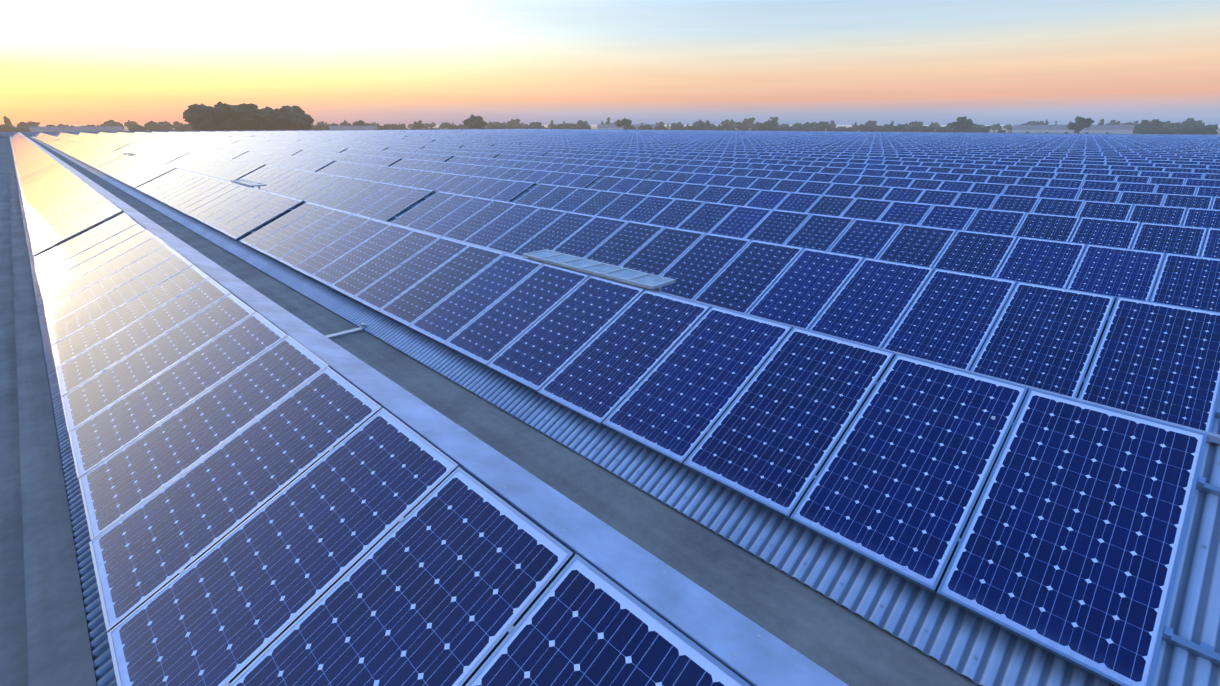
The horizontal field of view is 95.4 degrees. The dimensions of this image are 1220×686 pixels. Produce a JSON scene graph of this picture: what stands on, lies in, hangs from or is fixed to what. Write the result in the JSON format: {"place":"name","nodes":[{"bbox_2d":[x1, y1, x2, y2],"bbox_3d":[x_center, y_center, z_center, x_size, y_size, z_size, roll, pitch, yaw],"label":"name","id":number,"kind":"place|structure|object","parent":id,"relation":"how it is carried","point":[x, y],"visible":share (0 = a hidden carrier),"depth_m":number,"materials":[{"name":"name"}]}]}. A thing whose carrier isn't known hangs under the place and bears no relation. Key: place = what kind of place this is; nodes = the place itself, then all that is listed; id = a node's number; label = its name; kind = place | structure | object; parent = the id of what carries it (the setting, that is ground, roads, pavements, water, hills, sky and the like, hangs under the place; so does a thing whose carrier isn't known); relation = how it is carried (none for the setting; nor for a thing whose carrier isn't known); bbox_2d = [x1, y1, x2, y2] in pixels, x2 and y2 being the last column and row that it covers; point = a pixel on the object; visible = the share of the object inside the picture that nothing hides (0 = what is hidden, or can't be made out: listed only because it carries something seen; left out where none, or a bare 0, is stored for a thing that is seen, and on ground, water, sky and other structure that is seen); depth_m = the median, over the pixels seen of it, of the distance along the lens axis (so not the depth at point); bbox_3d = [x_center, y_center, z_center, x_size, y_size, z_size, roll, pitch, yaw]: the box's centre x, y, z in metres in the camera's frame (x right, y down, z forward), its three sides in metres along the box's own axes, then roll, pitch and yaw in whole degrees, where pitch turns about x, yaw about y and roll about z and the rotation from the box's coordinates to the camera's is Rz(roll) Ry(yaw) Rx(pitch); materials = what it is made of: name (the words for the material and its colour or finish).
{"place":"outdoors","nodes":[
{"label":"outdoors","id":0,"kind":"place"},
{"bbox_2d":[0,0,1219,124],"label":"sky","id":1,"kind":"structure","parent":0,"point":[69,62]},
{"bbox_2d":[14,125,1219,134],"bbox_3d":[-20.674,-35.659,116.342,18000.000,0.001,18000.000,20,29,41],"label":"ground","id":2,"kind":"structure","parent":0,"point":[595,127],"depth_m":2421.39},
{"bbox_2d":[31,130,122,131],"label":"shed walls","id":3,"kind":"structure","parent":2,"relation":"on","point":[69,131],"depth_m":317.40,"materials":[{"name":"grey metal"}]},
{"bbox_2d":[29,126,123,130],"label":"shed roof","id":4,"kind":"structure","parent":3,"relation":"on","point":[83,128],"depth_m":324.22,"materials":[{"name":"grey metal"}]},
{"bbox_2d":[330,129,376,129],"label":"shed walls","id":5,"kind":"structure","parent":2,"relation":"on","point":[353,129],"depth_m":384.79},
{"bbox_2d":[329,126,377,128],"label":"shed roof","id":6,"kind":"structure","parent":5,"relation":"on","point":[352,127],"depth_m":386.44,"materials":[{"name":"grey metal"}]},
{"bbox_2d":[0,102,1219,133],"bbox_3d":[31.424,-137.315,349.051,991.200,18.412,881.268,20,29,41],"label":"tree line","id":7,"kind":"object","parent":2,"relation":"on","point":[219,116],"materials":[{"name":"green plant"}]},
{"bbox_2d":[0,129,1219,136],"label":"building walls","id":8,"kind":"structure","parent":2,"relation":"on","point":[8,134],"depth_m":148.98,"materials":[{"name":"grey"}]},
{"bbox_2d":[0,137,982,685],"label":"roof slab channels","id":9,"kind":"object","parent":8,"relation":"on","point":[846,645],"depth_m":4.62,"materials":[{"name":"concrete"}]},
{"bbox_2d":[0,137,96,685],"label":"channel kerbs","id":10,"kind":"structure","parent":9,"relation":"on","point":[59,648],"depth_m":4.33,"materials":[{"name":"concrete"}]},
{"bbox_2d":[326,323,366,338],"bbox_3d":[-4.403,-0.074,8.323,0.110,0.100,1.470,20,29,41],"label":"channel strap","id":11,"kind":"object","parent":9,"relation":"on","point":[348,332],"visible":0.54,"depth_m":8.63,"materials":[{"name":"silver metal"}]},
{"bbox_2d":[16,175,1219,685],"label":"corrugated sheets","id":12,"kind":"object","parent":9,"relation":"on","point":[956,637],"visible":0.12,"depth_m":4.00,"materials":[{"name":"grey metal"}]},
{"bbox_2d":[111,181,1219,685],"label":"sheet fasteners","id":13,"kind":"object","parent":12,"relation":"attached to","point":[711,511],"visible":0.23,"depth_m":4.55,"materials":[{"name":"silver metal"}]},
{"bbox_2d":[1162,409,1219,650],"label":"rail clamps","id":14,"kind":"object","parent":12,"relation":"on","point":[1167,632],"visible":0.67,"depth_m":3.07,"materials":[{"name":"silver metal"}]},
{"bbox_2d":[10,130,1218,578],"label":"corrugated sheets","id":15,"kind":"object","parent":8,"relation":"on","point":[102,174],"visible":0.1,"depth_m":17.07,"materials":[{"name":"grey metal"}]},
{"bbox_2d":[10,129,1219,685],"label":"solar panel frames","id":16,"kind":"structure","parent":15,"relation":"on","point":[504,637],"depth_m":6.04,"materials":[{"name":"silver metal"}]},
{"bbox_2d":[10,129,1219,685],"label":"solar panels","id":17,"kind":"object","parent":16,"relation":"attached to","point":[1070,541],"visible":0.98,"depth_m":5.66,"materials":[{"name":"blue glass"}]},
{"bbox_2d":[40,159,1205,685],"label":"panel clamps","id":18,"kind":"object","parent":16,"relation":"attached to","point":[510,629],"visible":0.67,"depth_m":5.08,"materials":[{"name":"silver metal"}]},
{"bbox_2d":[19,129,1219,685],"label":"metal flashing","id":19,"kind":"object","parent":15,"relation":"on","point":[711,625],"visible":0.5,"depth_m":2.94,"materials":[{"name":"grey metal"}]},
{"bbox_2d":[230,179,266,188],"bbox_3d":[-12.802,-5.620,19.629,2.700,0.141,0.470,20,29,41],"label":"skylight frame","id":20,"kind":"object","parent":19,"relation":"on","point":[241,181],"visible":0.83,"depth_m":19.25,"materials":[{"name":"grey metal"}]},
{"bbox_2d":[233,180,263,184],"bbox_3d":[-12.802,-5.665,19.612,2.630,0.012,0.400,20,29,41],"label":"ridge hood sheet","id":21,"kind":"object","parent":20,"relation":"on","point":[250,182],"visible":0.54,"depth_m":19.38,"materials":[{"name":"grey metal"}]},
{"bbox_2d":[54,158,1143,656],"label":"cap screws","id":22,"kind":"object","parent":19,"relation":"on","point":[484,448],"visible":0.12,"depth_m":3.11,"materials":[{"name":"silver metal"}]},
{"bbox_2d":[523,249,675,290],"bbox_3d":[-0.260,-1.064,8.077,2.700,0.141,0.470,20,29,41],"label":"skylight frame","id":23,"kind":"object","parent":19,"relation":"on","point":[658,286],"visible":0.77,"depth_m":7.78,"materials":[{"name":"grey metal"}]},
{"bbox_2d":[528,251,668,284],"bbox_3d":[-0.260,-1.109,8.059,2.630,0.012,0.400,20,29,41],"label":"skylight","id":24,"kind":"object","parent":23,"relation":"on","point":[628,274],"visible":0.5,"depth_m":7.94},
{"bbox_2d":[48,144,1219,437],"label":"cap lap joints","id":25,"kind":"object","parent":19,"relation":"on","point":[450,430],"visible":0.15,"depth_m":3.82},
{"bbox_2d":[56,140,1219,665],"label":"mounting rails","id":26,"kind":"object","parent":15,"relation":"on","point":[1192,646],"depth_m":3.06,"materials":[{"name":"silver metal"}]},
{"bbox_2d":[71,129,1217,134],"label":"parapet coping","id":27,"kind":"object","parent":8,"relation":"on","point":[728,130],"visible":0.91,"depth_m":147.44,"materials":[{"name":"grey metal"}]},
{"bbox_2d":[597,127,654,129],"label":"shed walls","id":28,"kind":"structure","parent":2,"relation":"on","point":[615,128],"depth_m":459.32,"materials":[{"name":"grey metal"}]},
{"bbox_2d":[597,124,657,126],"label":"shed roof","id":29,"kind":"structure","parent":28,"relation":"on","point":[614,125],"depth_m":462.85,"materials":[{"name":"grey metal"}]},
{"bbox_2d":[1011,129,1132,133],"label":"shed walls","id":30,"kind":"structure","parent":2,"relation":"on","point":[1109,131],"depth_m":347.97,"materials":[{"name":"grey metal"}]},
{"bbox_2d":[1012,125,1133,129],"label":"shed roof","id":31,"kind":"structure","parent":30,"relation":"on","point":[1123,127],"depth_m":351.63,"materials":[{"name":"grey metal"}]}
]}

